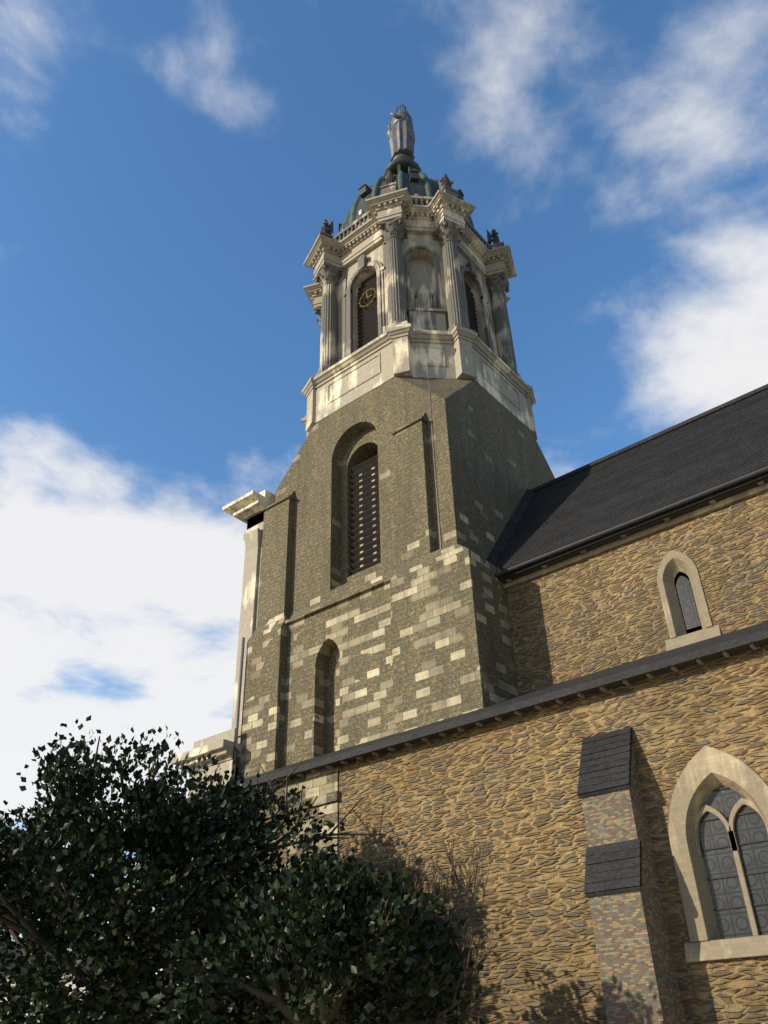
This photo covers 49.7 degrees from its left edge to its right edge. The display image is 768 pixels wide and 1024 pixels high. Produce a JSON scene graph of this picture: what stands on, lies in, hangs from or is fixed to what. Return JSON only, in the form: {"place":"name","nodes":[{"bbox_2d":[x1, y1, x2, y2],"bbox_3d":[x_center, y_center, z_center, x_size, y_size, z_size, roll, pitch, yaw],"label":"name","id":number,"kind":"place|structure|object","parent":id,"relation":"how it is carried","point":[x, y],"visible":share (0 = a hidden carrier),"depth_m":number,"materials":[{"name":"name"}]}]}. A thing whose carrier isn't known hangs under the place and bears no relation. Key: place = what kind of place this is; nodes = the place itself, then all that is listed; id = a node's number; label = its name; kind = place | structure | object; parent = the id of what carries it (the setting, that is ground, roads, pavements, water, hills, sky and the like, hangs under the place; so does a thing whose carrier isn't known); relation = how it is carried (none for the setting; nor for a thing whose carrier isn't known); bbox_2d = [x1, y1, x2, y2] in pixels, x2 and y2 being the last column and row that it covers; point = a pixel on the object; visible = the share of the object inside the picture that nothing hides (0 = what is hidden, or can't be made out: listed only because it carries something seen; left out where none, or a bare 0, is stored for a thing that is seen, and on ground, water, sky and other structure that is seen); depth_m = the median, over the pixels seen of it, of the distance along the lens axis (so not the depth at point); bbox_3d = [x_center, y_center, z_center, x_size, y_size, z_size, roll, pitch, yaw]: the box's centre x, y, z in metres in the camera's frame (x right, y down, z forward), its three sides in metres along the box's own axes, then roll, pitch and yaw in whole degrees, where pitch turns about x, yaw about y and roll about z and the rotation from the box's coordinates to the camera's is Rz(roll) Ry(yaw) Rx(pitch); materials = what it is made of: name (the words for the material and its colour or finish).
{"place":"outdoors","nodes":[
{"label":"outdoors","id":0,"kind":"place"},
{"bbox_2d":[0,935,142,1023],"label":"distant house","id":1,"kind":"structure","parent":0,"point":[73,986],"depth_m":71.94,"materials":[{"name":"stone"}]},
{"bbox_2d":[0,939,156,978],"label":"distant house roof","id":2,"kind":"structure","parent":1,"relation":"on","point":[89,961],"depth_m":75.57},
{"bbox_2d":[0,715,386,1023],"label":"magnolia","id":3,"kind":"object","parent":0,"point":[79,861],"depth_m":17.27,"materials":[{"name":"green plant"}]},
{"bbox_2d":[190,885,482,1023],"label":"bush branches","id":4,"kind":"object","parent":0,"point":[278,1001],"visible":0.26,"depth_m":13.87,"materials":[{"name":"brown wood"}]},
{"bbox_2d":[141,845,495,1023],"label":"magnolia leaves","id":5,"kind":"object","parent":4,"relation":"attached to","point":[344,925],"visible":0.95,"depth_m":13.78,"materials":[{"name":"green plant"}]},
{"bbox_2d":[0,0,767,973],"label":"sky","id":6,"kind":"structure","parent":0,"point":[171,171],"materials":[{"name":"blue"}]},
{"bbox_2d":[342,194,468,229],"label":"dome finials","id":7,"kind":"object","parent":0,"point":[361,211],"visible":0.11,"depth_m":41.92,"materials":[{"name":"metal"}]},
{"bbox_2d":[275,377,554,614],"bbox_3d":[1.751,1.179,34.763,9.000,9.500,9.000,-26,-40,32],"label":"tower shaft","id":8,"kind":"object","parent":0,"point":[491,467],"visible":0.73,"depth_m":32.02,"materials":[{"name":"grey stone"}]},
{"bbox_2d":[349,454,380,574],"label":"tower louvres","id":9,"kind":"object","parent":8,"relation":"in","point":[367,477],"visible":0.59,"depth_m":32.09,"materials":[{"name":"grey wood"}]},
{"bbox_2d":[359,467,377,566],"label":"tower louvre blocks","id":10,"kind":"structure","parent":9,"relation":"attached to","point":[373,518],"depth_m":31.84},
{"bbox_2d":[289,543,457,618],"bbox_3d":[1.861,4.730,32.431,9.560,0.500,9.560,-26,-40,32],"label":"ledge","id":11,"kind":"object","parent":8,"relation":"attached to","point":[343,594],"visible":0.14,"depth_m":29.79,"materials":[{"name":"beige stone"}]},
{"bbox_2d":[238,412,517,779],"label":"tower buttresses","id":12,"kind":"structure","parent":8,"relation":"attached to","point":[452,651],"depth_m":26.73,"materials":[{"name":"grey stone"}]},
{"bbox_2d":[700,787,767,910],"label":"window bars","id":13,"kind":"object","parent":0,"point":[750,873],"depth_m":15.54,"materials":[{"name":"grey metal"}]},
{"label":"ground","id":14,"kind":"structure","parent":0,"visible":0},
{"bbox_2d":[171,489,274,797],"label":"facade","id":15,"kind":"structure","parent":14,"relation":"on","point":[247,508],"depth_m":32.49,"materials":[{"name":"stone"}]},
{"bbox_2d":[282,582,394,766],"bbox_3d":[2.064,11.268,28.136,9.560,15.150,9.560,-26,-40,32],"label":"tower shaft","id":16,"kind":"object","parent":14,"relation":"on","point":[339,690],"visible":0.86,"depth_m":28.05,"materials":[{"name":"grey stone"}]},
{"bbox_2d":[233,357,440,779],"bbox_3d":[-1.641,5.643,27.826,8.951,24.400,0.120,-22,-38,28],"label":"downpipe","id":17,"kind":"object","parent":16,"relation":"attached to","point":[239,691],"visible":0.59,"depth_m":30.13,"materials":[{"name":"silver metal"}]},
{"bbox_2d":[301,188,537,439],"bbox_3d":[1.483,-7.469,40.444,10.492,11.200,10.492,-26,-40,32],"label":"belfry","id":18,"kind":"object","parent":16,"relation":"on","point":[407,349],"depth_m":37.50,"materials":[{"name":"beige stone"}]},
{"bbox_2d":[359,288,376,307],"bbox_3d":[-0.769,-10.085,38.997,1.100,1.100,0.040,-26,-40,32],"label":"clock face","id":19,"kind":"object","parent":18,"relation":"attached to","point":[367,297],"visible":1,"depth_m":39.02},
{"bbox_2d":[344,174,439,228],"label":"dome panels","id":20,"kind":"object","parent":18,"relation":"on","point":[413,188],"visible":0.15,"depth_m":42.56,"materials":[{"name":"green metal"}]},
{"bbox_2d":[339,168,463,232],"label":"dome dormers","id":21,"kind":"object","parent":20,"relation":"on","point":[364,190],"visible":0.28,"depth_m":43.11,"materials":[{"name":"green metal"}]},
{"bbox_2d":[338,171,473,240],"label":"dome ribs","id":22,"kind":"object","parent":18,"relation":"on","point":[427,184],"visible":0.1,"depth_m":42.76,"materials":[{"name":"green metal"}]},
{"bbox_2d":[384,156,420,175],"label":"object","id":23,"kind":"object","parent":22,"relation":"on","point":[404,164],"visible":0.36,"depth_m":47.76,"materials":[{"name":"green metal"}]},
{"bbox_2d":[387,109,414,160],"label":"virgin statue","id":24,"kind":"object","parent":23,"relation":"on","point":[400,135],"visible":0.91,"depth_m":49.36,"materials":[{"name":"silver metal"}]},
{"bbox_2d":[313,182,503,282],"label":"balustrade","id":25,"kind":"object","parent":18,"relation":"on","point":[388,188],"visible":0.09,"depth_m":41.08,"materials":[{"name":"stone"}]},
{"bbox_2d":[319,170,499,244],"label":"angel statues","id":26,"kind":"object","parent":25,"relation":"on","point":[388,178],"visible":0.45,"depth_m":42.71,"materials":[{"name":"brown metal"}]},
{"bbox_2d":[315,235,520,377],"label":"columns","id":27,"kind":"structure","parent":18,"relation":"attached to","point":[397,311],"depth_m":37.95,"materials":[{"name":"beige stone"}]},
{"bbox_2d":[314,215,508,327],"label":"column capitals","id":28,"kind":"object","parent":27,"relation":"on","point":[447,229],"visible":0.41,"depth_m":39.35,"materials":[{"name":"beige stone"}]},
{"bbox_2d":[342,241,494,358],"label":"arch surrounds","id":29,"kind":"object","parent":18,"relation":"attached to","point":[426,319],"depth_m":38.46,"materials":[{"name":"beige stone"}]},
{"bbox_2d":[357,273,479,347],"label":"belfry louvers","id":30,"kind":"object","parent":18,"relation":"in","point":[367,321],"visible":0.15,"depth_m":39.14,"materials":[{"name":"brown wood"}]},
{"bbox_2d":[415,284,433,308],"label":"niche statues","id":31,"kind":"object","parent":18,"relation":"on","point":[424,296],"visible":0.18,"depth_m":37.13,"materials":[{"name":"stone"}]},
{"bbox_2d":[361,836,494,1023],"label":"bare shrub twigs","id":32,"kind":"object","parent":14,"relation":"on","point":[434,891],"visible":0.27,"depth_m":18.69,"materials":[{"name":"brown plant"}]},
{"bbox_2d":[338,644,767,1023],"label":"aisle wall","id":33,"kind":"structure","parent":14,"relation":"on","point":[508,786],"depth_m":17.64,"materials":[{"name":"brown stone"}]},
{"bbox_2d":[162,765,339,1023],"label":"aisle ashlar","id":34,"kind":"object","parent":33,"relation":"attached to","point":[323,785],"visible":0.09,"depth_m":22.44,"materials":[{"name":"beige stone"}]},
{"bbox_2d":[187,384,767,802],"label":"roofs","id":35,"kind":"structure","parent":33,"relation":"on","point":[725,442],"depth_m":26.22,"materials":[{"name":"stone"}]},
{"bbox_2d":[189,476,767,803],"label":"gutter","id":36,"kind":"object","parent":35,"relation":"attached to","point":[692,508],"depth_m":22.17,"materials":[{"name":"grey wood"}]},
{"bbox_2d":[486,489,533,564],"bbox_3d":[4.569,0.647,30.352,0.350,6.200,4.550,-26,-40,32],"label":"flashing","id":37,"kind":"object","parent":35,"relation":"on","point":[501,542],"visible":0.67,"depth_m":30.45,"materials":[{"name":"metal"}]},
{"bbox_2d":[494,466,767,577],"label":"gutters","id":38,"kind":"object","parent":35,"relation":"attached to","point":[650,515],"depth_m":24.10,"materials":[{"name":"grey metal"}]},
{"bbox_2d":[237,643,756,794],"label":"rafter ends","id":39,"kind":"object","parent":33,"relation":"on","point":[673,668],"visible":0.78,"depth_m":19.63,"materials":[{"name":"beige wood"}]},
{"bbox_2d":[577,726,641,897],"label":"buttress slate caps","id":40,"kind":"object","parent":33,"relation":"attached to","point":[605,767],"visible":1,"depth_m":16.59,"materials":[{"name":"grey stone"}]},
{"bbox_2d":[582,744,685,1023],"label":"buttress","id":41,"kind":"structure","parent":33,"relation":"attached to","point":[638,976],"depth_m":15.15,"materials":[{"name":"grey stone"}]},
{"bbox_2d":[503,481,767,962],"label":"window frames","id":42,"kind":"structure","parent":33,"relation":"in","point":[707,771],"depth_m":16.12,"materials":[{"name":"beige stone"}]},
{"bbox_2d":[506,491,767,694],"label":"nave walls","id":43,"kind":"structure","parent":14,"relation":"on","point":[600,612],"depth_m":23.86,"materials":[{"name":"stone"}]}
]}

